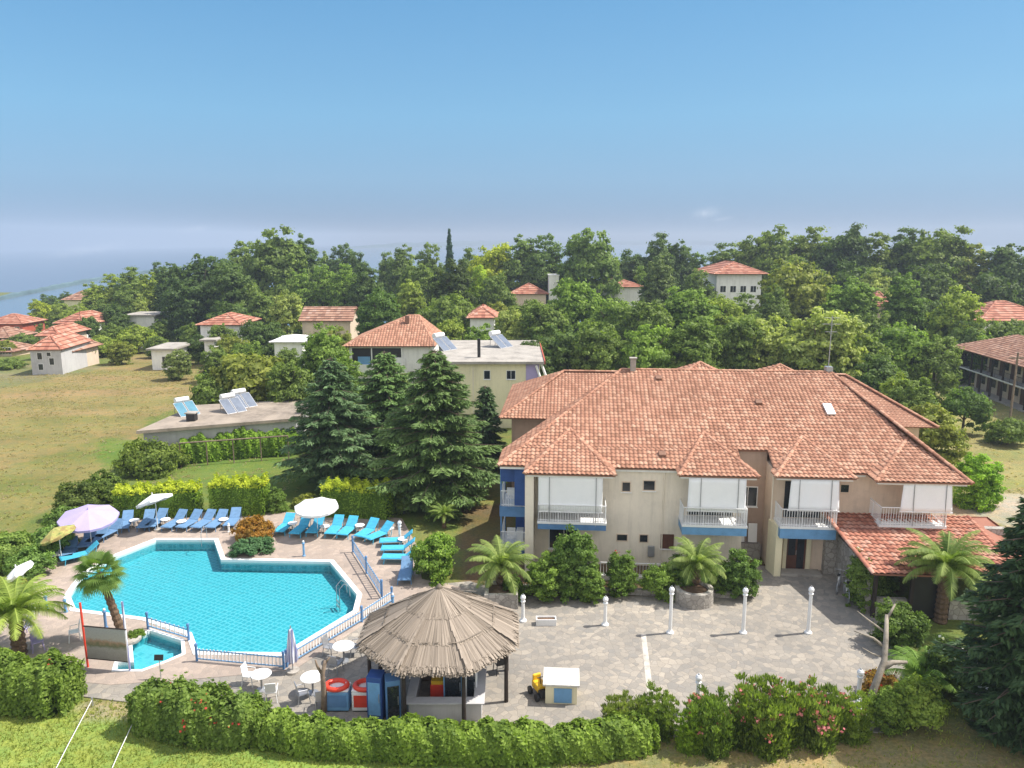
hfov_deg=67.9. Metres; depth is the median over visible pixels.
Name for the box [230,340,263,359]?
tree
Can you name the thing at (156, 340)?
tree
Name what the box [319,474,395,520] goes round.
clipped hedge
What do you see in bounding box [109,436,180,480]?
bush
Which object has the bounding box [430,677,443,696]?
bottle crate
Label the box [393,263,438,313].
tree
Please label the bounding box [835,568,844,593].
bicycle
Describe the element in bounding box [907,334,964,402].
tree
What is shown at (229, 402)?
solar water heater
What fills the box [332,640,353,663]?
round table
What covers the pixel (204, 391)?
tree
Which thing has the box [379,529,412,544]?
sun lounger
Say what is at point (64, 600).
bollard
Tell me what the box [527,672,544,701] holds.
ride on toy
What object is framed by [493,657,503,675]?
plastic chair
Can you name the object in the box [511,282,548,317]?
house
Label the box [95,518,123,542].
sun lounger
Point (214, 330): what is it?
tree
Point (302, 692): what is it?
plastic chair
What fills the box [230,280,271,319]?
tree
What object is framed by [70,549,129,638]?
fan palm
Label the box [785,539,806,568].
door
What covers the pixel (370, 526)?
sun lounger
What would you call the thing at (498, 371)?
flat roof house
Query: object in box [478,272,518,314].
tree
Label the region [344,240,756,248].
headland
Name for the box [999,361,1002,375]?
door
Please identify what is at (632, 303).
tree
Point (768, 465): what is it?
hotel building
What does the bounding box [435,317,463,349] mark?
tree
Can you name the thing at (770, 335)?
tree
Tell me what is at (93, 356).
village house
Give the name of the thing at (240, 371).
tree
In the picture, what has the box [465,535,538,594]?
date palm
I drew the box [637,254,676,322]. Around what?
tree
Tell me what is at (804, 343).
tree
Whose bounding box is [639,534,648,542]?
window
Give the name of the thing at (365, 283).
tree
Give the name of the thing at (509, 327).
tree
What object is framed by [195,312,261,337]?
cottage
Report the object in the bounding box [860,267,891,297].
tree
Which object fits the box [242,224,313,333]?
tree
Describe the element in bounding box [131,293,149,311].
tree
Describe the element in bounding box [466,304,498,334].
house
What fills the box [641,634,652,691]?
paving strip
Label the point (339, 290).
tree
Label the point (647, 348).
tree
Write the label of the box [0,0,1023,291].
sky
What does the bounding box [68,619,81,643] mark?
plastic chair
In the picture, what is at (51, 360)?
window
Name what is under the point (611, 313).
tree
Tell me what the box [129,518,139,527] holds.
side table
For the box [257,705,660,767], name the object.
ivy hedge
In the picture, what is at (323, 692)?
bare tree
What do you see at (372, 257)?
sea water
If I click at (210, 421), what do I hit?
concrete house
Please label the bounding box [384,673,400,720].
drinks fridge
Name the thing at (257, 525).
red shrub
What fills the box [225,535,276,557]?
juniper shrub
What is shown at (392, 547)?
sun lounger
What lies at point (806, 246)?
tree
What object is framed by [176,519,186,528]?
side table
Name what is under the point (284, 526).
sun lounger
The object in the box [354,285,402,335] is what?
tree
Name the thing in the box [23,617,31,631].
plastic chair
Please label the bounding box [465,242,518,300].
tree
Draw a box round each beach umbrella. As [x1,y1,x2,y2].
[6,560,33,581]
[40,524,75,563]
[57,504,119,548]
[136,493,172,531]
[294,497,338,536]
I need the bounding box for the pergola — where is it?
[179,435,289,466]
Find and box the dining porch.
[821,512,1020,622]
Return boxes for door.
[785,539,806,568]
[976,374,979,387]
[986,377,989,391]
[996,381,1000,395]
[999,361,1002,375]
[1008,384,1012,400]
[1010,365,1014,379]
[1019,389,1023,404]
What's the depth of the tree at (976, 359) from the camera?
93.12 m
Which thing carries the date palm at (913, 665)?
on the ground at (478, 522)
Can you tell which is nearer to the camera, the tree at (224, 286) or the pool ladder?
the pool ladder
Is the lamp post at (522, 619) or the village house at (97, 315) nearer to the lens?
the lamp post at (522, 619)
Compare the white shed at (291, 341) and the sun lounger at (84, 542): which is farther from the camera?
the white shed at (291, 341)
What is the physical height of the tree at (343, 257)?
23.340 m
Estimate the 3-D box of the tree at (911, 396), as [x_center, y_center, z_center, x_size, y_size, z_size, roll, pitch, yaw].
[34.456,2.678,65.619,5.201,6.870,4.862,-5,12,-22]
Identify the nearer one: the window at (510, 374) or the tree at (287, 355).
the window at (510, 374)
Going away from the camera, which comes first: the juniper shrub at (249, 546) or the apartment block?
the juniper shrub at (249, 546)
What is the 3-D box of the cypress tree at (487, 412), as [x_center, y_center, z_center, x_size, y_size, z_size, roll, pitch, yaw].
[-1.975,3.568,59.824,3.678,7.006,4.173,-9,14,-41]
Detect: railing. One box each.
[145,611,189,640]
[351,535,382,596]
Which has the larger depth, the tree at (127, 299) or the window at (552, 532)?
the tree at (127, 299)
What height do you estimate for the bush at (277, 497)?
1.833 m
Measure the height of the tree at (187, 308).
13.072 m
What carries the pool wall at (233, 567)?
on the pool floor at (209, 600)
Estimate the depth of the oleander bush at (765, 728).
27.03 m
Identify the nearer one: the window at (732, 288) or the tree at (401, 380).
the tree at (401, 380)
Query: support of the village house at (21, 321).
on the ground at (478, 522)
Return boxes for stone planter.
[484,580,517,608]
[673,580,713,609]
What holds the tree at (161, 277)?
on the ground at (478, 522)
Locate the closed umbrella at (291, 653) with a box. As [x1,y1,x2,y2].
[286,625,299,675]
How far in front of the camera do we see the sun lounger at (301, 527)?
47.41 m
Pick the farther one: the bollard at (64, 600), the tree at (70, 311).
the tree at (70, 311)
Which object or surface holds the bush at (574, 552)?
on the patio paving
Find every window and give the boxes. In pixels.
[36,353,42,359]
[38,364,43,369]
[49,358,54,364]
[483,370,490,379]
[506,370,515,379]
[548,529,576,549]
[554,688,571,702]
[616,534,627,541]
[621,481,631,492]
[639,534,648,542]
[642,480,655,491]
[660,534,673,549]
[720,286,725,291]
[730,286,735,291]
[740,286,745,291]
[746,486,757,507]
[750,286,755,291]
[839,484,849,492]
[1003,383,1006,391]
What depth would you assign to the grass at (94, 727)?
27.23 m
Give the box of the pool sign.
[154,655,162,677]
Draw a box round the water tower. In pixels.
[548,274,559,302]
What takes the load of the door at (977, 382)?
in the veranda building at (994, 381)
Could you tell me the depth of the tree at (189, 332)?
117.61 m
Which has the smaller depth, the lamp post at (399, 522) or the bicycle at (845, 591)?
the bicycle at (845, 591)
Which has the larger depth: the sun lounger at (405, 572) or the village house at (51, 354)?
the village house at (51, 354)
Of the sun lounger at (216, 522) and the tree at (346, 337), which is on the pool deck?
the sun lounger at (216, 522)
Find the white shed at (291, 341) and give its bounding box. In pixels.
[268,334,312,358]
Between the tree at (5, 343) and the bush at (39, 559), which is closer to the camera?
the bush at (39, 559)
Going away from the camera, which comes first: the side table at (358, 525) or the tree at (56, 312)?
the side table at (358, 525)
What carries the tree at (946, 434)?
on the ground at (478, 522)
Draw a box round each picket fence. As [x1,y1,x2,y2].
[194,643,284,669]
[284,586,392,667]
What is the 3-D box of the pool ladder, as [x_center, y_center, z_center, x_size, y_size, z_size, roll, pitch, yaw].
[-8.656,10.914,38.955,0.632,1.672,0.544,-6,12,-29]
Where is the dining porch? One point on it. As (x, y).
(865, 533)
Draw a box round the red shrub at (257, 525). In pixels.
[229,514,276,541]
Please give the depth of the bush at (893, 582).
37.75 m
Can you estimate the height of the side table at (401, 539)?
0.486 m
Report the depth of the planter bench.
35.94 m
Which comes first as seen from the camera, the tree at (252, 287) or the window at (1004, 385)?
the window at (1004, 385)
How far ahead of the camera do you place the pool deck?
40.39 m
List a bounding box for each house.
[0,313,47,341]
[0,326,37,339]
[0,340,32,355]
[25,330,92,374]
[34,322,90,339]
[53,310,116,337]
[60,290,98,308]
[72,340,102,365]
[128,311,168,347]
[136,400,308,447]
[146,342,190,369]
[298,306,359,350]
[342,314,441,383]
[434,338,546,427]
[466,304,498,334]
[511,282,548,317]
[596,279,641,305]
[850,290,888,335]
[967,300,1023,354]
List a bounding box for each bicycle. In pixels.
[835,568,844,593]
[841,576,849,602]
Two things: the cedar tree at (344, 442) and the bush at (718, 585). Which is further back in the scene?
the cedar tree at (344, 442)
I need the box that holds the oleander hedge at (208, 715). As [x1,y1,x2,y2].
[123,669,272,751]
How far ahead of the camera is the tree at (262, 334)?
110.87 m
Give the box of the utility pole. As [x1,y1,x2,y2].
[1009,352,1023,422]
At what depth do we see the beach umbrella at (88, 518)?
44.19 m
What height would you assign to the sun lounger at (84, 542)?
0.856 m
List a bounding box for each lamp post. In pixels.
[397,520,401,536]
[519,594,526,622]
[601,595,608,626]
[666,586,674,634]
[695,673,701,704]
[739,587,748,634]
[804,586,813,634]
[853,668,863,699]
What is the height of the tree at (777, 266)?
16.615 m
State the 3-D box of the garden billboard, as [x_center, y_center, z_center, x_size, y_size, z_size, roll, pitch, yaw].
[-17.209,10.596,32.117,2.182,3.105,0.190,2,11,9]
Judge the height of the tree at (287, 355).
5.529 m
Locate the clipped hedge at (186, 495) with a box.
[111,477,204,518]
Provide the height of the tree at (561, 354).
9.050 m
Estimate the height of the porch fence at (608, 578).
1.026 m
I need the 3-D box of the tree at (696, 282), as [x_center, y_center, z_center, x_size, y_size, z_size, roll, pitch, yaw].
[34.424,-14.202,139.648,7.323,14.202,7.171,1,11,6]
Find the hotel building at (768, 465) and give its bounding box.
[496,316,974,576]
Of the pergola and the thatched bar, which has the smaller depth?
the thatched bar
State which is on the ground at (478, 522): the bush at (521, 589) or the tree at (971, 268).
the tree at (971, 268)
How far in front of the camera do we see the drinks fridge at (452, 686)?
29.45 m
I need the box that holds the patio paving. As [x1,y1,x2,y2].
[82,566,907,737]
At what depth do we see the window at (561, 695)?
29.82 m
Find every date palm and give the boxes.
[0,574,73,654]
[429,502,458,528]
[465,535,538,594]
[667,536,726,584]
[884,645,964,692]
[894,528,997,624]
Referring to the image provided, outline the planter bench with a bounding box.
[536,616,555,625]
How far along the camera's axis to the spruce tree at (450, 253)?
162.15 m
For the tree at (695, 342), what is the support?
on the ground at (478, 522)
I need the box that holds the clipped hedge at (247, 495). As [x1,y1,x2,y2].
[207,471,271,516]
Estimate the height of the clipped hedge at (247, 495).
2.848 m
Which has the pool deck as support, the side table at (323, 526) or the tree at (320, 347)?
the side table at (323, 526)
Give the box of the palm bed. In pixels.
[127,631,141,645]
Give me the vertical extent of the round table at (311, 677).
0.740 m
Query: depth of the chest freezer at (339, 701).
29.34 m
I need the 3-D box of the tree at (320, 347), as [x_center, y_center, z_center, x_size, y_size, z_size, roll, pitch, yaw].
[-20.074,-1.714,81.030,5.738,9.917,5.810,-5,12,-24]
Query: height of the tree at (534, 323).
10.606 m
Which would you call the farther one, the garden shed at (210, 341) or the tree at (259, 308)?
the tree at (259, 308)
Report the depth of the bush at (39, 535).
43.50 m
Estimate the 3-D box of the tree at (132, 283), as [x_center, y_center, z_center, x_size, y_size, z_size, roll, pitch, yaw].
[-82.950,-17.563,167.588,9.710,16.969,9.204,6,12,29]
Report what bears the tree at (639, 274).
on the ground at (478, 522)
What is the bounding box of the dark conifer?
[929,496,1023,754]
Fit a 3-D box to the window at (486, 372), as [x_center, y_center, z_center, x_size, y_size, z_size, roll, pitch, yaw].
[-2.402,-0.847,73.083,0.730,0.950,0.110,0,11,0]
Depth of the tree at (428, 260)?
166.33 m
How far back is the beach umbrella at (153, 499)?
47.14 m
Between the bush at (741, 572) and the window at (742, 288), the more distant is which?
the window at (742, 288)
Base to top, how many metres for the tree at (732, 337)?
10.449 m
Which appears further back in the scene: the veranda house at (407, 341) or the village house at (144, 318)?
the village house at (144, 318)
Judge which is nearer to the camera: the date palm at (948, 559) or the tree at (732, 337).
the date palm at (948, 559)
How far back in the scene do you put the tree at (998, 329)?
98.56 m
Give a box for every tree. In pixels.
[0,338,19,353]
[0,357,30,370]
[8,332,38,344]
[27,299,52,329]
[32,324,42,339]
[40,294,58,307]
[46,300,68,326]
[58,291,71,304]
[60,303,88,317]
[74,315,101,338]
[77,281,103,309]
[88,299,110,312]
[91,334,121,356]
[94,273,121,309]
[97,323,123,354]
[101,303,135,330]
[105,340,137,365]
[106,284,145,313]
[113,266,150,307]
[114,323,158,352]
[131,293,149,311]
[135,272,159,310]
[143,335,168,356]
[148,260,163,283]
[148,318,172,341]
[150,262,180,339]
[156,279,214,341]
[161,253,236,322]
[161,349,192,380]
[179,322,200,359]
[187,334,204,363]
[189,370,243,404]
[196,344,227,375]
[200,261,260,318]
[206,301,251,317]
[206,348,293,403]
[207,323,237,352]
[214,334,250,353]
[225,240,264,280]
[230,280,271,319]
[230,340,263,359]
[236,318,285,358]
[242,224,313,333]
[246,292,274,326]
[265,289,303,334]
[265,359,314,415]
[269,357,387,490]
[276,347,303,369]
[285,268,319,334]
[291,233,324,299]
[296,322,351,386]
[305,264,335,305]
[315,657,329,712]
[318,251,335,285]
[326,243,356,279]
[326,263,356,305]
[326,326,351,365]
[331,351,367,426]
[343,252,368,301]
[346,263,387,332]
[353,351,414,472]
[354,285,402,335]
[360,350,506,521]
[370,360,410,418]
[376,251,394,292]
[383,244,417,302]
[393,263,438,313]
[394,278,426,316]
[413,242,445,279]
[416,291,474,339]
[423,258,477,333]
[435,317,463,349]
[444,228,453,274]
[457,246,475,292]
[463,323,491,339]
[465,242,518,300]
[465,264,487,309]
[471,385,506,469]
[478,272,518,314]
[487,301,514,326]
[493,305,527,339]
[499,234,542,290]
[514,299,531,337]
[516,298,568,344]
[519,233,563,303]
[520,334,556,375]
[537,324,587,372]
[543,277,605,334]
[554,227,623,306]
[568,319,629,369]
[580,298,637,336]
[611,248,645,282]
[613,301,642,335]
[614,299,674,347]
[614,323,678,369]
[633,266,645,294]
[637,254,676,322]
[642,232,684,291]
[664,286,723,361]
[664,319,724,368]
[670,239,697,291]
[683,268,717,300]
[686,252,707,276]
[700,294,743,353]
[704,242,745,266]
[712,314,765,369]
[721,291,764,360]
[729,235,761,303]
[735,312,796,368]
[745,223,804,301]
[752,258,836,331]
[760,284,793,331]
[761,256,831,305]
[764,306,872,377]
[792,225,831,285]
[810,222,874,285]
[817,276,885,324]
[829,261,912,323]
[834,331,895,374]
[853,354,908,392]
[854,604,907,696]
[855,232,899,276]
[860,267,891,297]
[861,311,891,337]
[877,321,932,387]
[879,272,928,336]
[879,371,916,397]
[881,226,920,280]
[888,377,938,408]
[897,225,974,292]
[903,263,959,304]
[906,297,943,337]
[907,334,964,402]
[909,402,971,464]
[921,284,985,375]
[936,386,995,432]
[946,319,985,385]
[949,243,992,291]
[952,451,1009,512]
[956,268,1023,305]
[965,333,992,371]
[968,318,1023,354]
[975,243,1023,305]
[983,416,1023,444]
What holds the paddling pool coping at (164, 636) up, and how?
on the pool deck
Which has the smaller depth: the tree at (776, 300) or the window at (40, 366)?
the window at (40, 366)
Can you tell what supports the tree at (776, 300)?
on the ground at (478, 522)
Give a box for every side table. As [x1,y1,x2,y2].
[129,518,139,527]
[160,517,170,524]
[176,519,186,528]
[218,517,228,526]
[288,521,297,530]
[320,524,329,532]
[355,523,364,532]
[398,536,407,544]
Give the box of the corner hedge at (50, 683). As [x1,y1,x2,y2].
[0,646,87,720]
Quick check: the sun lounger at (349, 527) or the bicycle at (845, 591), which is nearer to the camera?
the bicycle at (845, 591)
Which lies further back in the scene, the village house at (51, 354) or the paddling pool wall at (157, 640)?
the village house at (51, 354)
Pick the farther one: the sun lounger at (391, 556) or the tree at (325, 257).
the tree at (325, 257)
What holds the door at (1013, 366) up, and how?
in the veranda building at (994, 381)
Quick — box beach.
[0,262,218,299]
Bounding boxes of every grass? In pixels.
[0,697,1019,767]
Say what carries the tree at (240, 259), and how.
on the ground at (478, 522)
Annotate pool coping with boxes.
[64,538,361,655]
[112,628,185,671]
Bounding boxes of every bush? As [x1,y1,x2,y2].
[0,529,33,571]
[0,545,57,579]
[0,575,32,595]
[24,523,80,552]
[40,503,77,527]
[50,480,101,513]
[82,468,129,506]
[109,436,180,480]
[127,627,145,637]
[168,442,190,465]
[267,486,288,513]
[290,492,316,508]
[392,489,415,514]
[420,493,459,521]
[502,574,527,601]
[523,550,565,602]
[542,523,598,604]
[574,568,606,603]
[600,689,644,720]
[604,549,638,597]
[634,680,679,744]
[637,562,680,603]
[663,553,693,592]
[672,708,703,756]
[682,684,741,761]
[700,560,729,594]
[717,548,762,598]
[728,670,805,763]
[788,673,849,758]
[824,685,876,748]
[842,547,891,613]
[861,667,897,696]
[866,684,909,736]
[868,597,931,653]
[879,576,899,596]
[889,671,953,731]
[920,632,970,699]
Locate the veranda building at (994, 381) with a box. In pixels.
[955,334,1023,412]
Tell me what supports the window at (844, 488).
in the hotel building at (768, 465)
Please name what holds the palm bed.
on the pool deck
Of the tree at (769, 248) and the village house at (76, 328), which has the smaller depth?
the village house at (76, 328)
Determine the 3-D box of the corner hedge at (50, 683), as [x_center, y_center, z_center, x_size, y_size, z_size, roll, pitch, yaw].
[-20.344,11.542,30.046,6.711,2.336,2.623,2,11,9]
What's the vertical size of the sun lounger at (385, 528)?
0.856 m
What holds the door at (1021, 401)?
in the veranda building at (994, 381)
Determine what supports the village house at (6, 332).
on the ground at (478, 522)
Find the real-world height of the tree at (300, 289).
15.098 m
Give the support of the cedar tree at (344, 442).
on the ground at (478, 522)
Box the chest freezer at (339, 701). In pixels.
[327,682,351,711]
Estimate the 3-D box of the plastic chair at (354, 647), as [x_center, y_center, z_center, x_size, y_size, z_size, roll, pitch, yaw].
[-6.860,11.501,33.377,0.533,0.880,0.512,-2,11,-10]
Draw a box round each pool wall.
[71,544,355,602]
[118,635,181,668]
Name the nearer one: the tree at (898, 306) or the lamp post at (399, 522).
the lamp post at (399, 522)
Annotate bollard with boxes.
[62,597,67,612]
[102,608,107,626]
[302,540,305,556]
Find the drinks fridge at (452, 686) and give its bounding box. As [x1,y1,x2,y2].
[443,675,461,696]
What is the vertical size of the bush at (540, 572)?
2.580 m
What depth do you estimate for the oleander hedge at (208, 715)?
27.46 m
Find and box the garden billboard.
[79,601,130,670]
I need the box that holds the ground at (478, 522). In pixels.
[0,292,1023,767]
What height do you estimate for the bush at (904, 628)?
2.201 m
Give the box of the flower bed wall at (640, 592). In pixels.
[523,584,732,597]
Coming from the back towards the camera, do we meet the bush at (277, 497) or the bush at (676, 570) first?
the bush at (277, 497)
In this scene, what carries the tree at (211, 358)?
on the ground at (478, 522)
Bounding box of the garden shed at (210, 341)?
[199,336,223,361]
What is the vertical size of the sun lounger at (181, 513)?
0.856 m
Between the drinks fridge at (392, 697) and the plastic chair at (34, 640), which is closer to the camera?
the drinks fridge at (392, 697)
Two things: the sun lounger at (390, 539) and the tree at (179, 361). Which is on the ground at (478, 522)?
the tree at (179, 361)
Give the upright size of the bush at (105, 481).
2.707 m
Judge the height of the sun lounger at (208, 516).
0.856 m
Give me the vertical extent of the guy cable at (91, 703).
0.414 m
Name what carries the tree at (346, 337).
on the ground at (478, 522)
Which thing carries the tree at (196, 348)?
on the ground at (478, 522)
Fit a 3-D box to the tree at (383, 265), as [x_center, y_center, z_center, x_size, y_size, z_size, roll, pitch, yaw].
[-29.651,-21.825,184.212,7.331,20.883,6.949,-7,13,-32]
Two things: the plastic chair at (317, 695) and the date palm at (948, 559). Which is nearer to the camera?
the plastic chair at (317, 695)
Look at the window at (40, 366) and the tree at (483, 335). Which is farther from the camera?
the window at (40, 366)
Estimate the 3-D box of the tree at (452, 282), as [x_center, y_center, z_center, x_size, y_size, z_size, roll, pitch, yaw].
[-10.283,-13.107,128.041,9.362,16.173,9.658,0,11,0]
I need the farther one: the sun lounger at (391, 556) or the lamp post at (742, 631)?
the sun lounger at (391, 556)
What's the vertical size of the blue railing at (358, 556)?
1.060 m
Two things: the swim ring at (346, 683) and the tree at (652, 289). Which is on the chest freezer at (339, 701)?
the swim ring at (346, 683)
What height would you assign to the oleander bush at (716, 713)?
2.283 m
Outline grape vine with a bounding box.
[174,426,300,464]
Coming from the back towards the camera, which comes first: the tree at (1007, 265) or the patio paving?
the tree at (1007, 265)
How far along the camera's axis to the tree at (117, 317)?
136.83 m
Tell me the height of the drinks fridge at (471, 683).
1.700 m
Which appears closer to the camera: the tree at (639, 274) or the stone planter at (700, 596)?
the stone planter at (700, 596)
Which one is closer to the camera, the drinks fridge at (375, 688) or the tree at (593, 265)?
the drinks fridge at (375, 688)
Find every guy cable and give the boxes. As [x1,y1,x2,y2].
[56,697,93,767]
[112,724,132,767]
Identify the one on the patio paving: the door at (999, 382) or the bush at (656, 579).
the bush at (656, 579)
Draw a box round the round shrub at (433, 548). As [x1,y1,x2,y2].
[408,531,459,587]
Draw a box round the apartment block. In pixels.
[697,261,768,308]
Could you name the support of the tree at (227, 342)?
on the ground at (478, 522)
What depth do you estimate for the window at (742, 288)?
139.19 m
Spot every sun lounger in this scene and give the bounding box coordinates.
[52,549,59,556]
[59,535,77,560]
[59,540,98,565]
[77,531,96,547]
[87,526,108,542]
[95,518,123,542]
[116,510,133,532]
[136,509,154,531]
[144,508,168,530]
[160,509,187,531]
[175,509,202,531]
[189,509,216,530]
[203,509,228,531]
[222,507,240,529]
[273,512,295,535]
[288,517,310,537]
[305,517,324,536]
[324,514,343,537]
[336,515,358,536]
[353,517,379,541]
[363,520,393,541]
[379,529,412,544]
[380,537,414,553]
[381,550,410,564]
[397,556,413,584]
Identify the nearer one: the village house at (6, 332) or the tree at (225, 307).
the tree at (225, 307)
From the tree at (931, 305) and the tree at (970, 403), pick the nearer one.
the tree at (970, 403)
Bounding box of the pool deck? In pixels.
[0,512,467,684]
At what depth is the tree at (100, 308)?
158.73 m
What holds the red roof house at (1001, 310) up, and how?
on the ground at (478, 522)
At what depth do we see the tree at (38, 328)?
170.38 m
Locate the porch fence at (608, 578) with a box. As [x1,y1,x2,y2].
[600,562,733,582]
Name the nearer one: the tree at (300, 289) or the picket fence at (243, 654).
the picket fence at (243, 654)
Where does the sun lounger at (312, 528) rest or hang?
on the pool deck
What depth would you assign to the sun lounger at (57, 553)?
43.34 m
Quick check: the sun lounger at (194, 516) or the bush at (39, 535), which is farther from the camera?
the sun lounger at (194, 516)
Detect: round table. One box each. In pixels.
[250,668,271,692]
[300,670,319,696]
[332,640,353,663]
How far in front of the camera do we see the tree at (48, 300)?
213.19 m
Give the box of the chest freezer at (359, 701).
[351,683,366,711]
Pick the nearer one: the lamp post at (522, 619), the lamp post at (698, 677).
the lamp post at (698, 677)
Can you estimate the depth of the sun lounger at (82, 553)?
43.26 m
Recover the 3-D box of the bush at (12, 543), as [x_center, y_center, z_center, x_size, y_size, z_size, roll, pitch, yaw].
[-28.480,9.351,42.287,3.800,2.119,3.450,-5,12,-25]
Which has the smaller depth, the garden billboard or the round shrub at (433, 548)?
the garden billboard
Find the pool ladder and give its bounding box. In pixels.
[336,580,349,610]
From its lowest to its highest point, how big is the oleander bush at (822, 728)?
2.381 m
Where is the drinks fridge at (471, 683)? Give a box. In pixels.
[465,672,477,696]
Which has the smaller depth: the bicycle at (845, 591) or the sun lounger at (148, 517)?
the bicycle at (845, 591)
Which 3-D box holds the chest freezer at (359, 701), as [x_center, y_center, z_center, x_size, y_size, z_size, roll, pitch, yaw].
[-5.690,12.197,29.632,1.000,0.900,0.632,0,11,0]
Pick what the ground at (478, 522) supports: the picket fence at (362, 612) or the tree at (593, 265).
the tree at (593, 265)
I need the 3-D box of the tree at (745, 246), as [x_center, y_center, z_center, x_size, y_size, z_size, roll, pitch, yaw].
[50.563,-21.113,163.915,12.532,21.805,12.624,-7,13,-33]
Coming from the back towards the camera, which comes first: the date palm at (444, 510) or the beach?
the beach
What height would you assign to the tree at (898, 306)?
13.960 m
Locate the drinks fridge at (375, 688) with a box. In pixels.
[366,669,385,719]
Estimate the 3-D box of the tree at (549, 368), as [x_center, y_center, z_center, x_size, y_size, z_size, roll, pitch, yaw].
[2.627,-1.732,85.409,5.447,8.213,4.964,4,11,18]
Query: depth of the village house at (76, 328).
121.91 m
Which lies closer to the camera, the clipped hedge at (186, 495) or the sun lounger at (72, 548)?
the sun lounger at (72, 548)
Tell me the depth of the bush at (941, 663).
30.27 m
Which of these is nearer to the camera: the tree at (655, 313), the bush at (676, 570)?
the bush at (676, 570)
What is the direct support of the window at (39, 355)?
in the village house at (51, 354)
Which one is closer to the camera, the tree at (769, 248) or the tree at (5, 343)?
the tree at (5, 343)
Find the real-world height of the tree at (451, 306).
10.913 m
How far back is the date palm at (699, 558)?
38.46 m
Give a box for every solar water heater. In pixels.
[173,396,200,416]
[218,392,246,413]
[231,388,257,407]
[432,332,456,350]
[489,330,512,347]
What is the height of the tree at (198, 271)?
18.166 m
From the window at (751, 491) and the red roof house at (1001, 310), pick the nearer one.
the window at (751, 491)
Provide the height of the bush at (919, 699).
2.303 m
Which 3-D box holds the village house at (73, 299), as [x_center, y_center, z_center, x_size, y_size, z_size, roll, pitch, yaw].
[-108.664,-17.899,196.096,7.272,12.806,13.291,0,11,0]
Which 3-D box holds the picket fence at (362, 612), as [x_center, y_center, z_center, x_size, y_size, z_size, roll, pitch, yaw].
[-7.796,11.141,35.314,0.244,0.880,7.075,6,12,30]
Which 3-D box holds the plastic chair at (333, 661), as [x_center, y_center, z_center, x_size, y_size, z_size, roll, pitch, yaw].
[-7.446,11.752,32.052,0.512,0.880,0.533,4,11,20]
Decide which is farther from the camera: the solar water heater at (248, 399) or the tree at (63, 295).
the tree at (63, 295)
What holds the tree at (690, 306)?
on the ground at (478, 522)
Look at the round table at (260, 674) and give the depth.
30.71 m
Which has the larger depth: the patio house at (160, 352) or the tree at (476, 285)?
the tree at (476, 285)
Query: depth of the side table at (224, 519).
48.35 m
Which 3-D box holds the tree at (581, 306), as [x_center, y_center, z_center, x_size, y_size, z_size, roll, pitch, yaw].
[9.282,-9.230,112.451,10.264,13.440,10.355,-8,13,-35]
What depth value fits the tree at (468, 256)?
166.42 m
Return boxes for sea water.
[0,245,1023,324]
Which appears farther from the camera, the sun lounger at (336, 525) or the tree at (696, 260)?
the tree at (696, 260)
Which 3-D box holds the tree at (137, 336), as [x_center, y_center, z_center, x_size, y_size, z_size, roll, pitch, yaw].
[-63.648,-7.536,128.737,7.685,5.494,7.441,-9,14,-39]
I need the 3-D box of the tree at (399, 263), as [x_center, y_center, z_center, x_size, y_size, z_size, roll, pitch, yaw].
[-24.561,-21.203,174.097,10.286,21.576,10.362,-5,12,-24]
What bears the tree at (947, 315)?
on the ground at (478, 522)
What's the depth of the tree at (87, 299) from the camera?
173.15 m
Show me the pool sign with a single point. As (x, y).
(159, 658)
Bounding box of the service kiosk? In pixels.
[543,667,579,704]
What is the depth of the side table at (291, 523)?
47.74 m
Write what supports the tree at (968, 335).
on the ground at (478, 522)
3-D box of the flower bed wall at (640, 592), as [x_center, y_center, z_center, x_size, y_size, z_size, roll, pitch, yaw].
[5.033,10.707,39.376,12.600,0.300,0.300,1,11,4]
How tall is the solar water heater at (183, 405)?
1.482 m
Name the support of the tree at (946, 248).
on the ground at (478, 522)
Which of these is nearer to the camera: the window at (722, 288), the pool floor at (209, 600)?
the pool floor at (209, 600)
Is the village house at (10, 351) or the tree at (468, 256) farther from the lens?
the tree at (468, 256)
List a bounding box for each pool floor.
[74,551,354,651]
[133,641,181,668]
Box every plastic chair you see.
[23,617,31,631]
[29,630,44,653]
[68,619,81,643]
[240,661,258,687]
[264,683,278,702]
[294,681,310,706]
[314,691,320,710]
[321,634,337,656]
[327,655,343,675]
[350,639,361,657]
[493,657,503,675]
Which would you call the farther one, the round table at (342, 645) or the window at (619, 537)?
the window at (619, 537)
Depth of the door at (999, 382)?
88.51 m
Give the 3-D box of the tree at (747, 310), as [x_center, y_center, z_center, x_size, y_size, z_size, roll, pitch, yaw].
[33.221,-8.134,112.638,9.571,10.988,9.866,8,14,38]
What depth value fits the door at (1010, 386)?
86.04 m
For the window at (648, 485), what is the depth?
41.88 m
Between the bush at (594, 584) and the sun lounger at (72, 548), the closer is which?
the bush at (594, 584)
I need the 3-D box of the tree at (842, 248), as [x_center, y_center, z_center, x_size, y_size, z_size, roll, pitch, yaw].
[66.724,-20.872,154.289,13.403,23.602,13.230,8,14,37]
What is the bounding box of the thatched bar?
[355,583,519,720]
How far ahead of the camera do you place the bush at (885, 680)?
30.26 m
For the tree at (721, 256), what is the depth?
161.91 m
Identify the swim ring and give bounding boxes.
[326,678,349,692]
[352,678,365,692]
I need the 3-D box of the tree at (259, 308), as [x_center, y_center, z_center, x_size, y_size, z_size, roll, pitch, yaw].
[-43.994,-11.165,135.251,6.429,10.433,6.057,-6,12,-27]

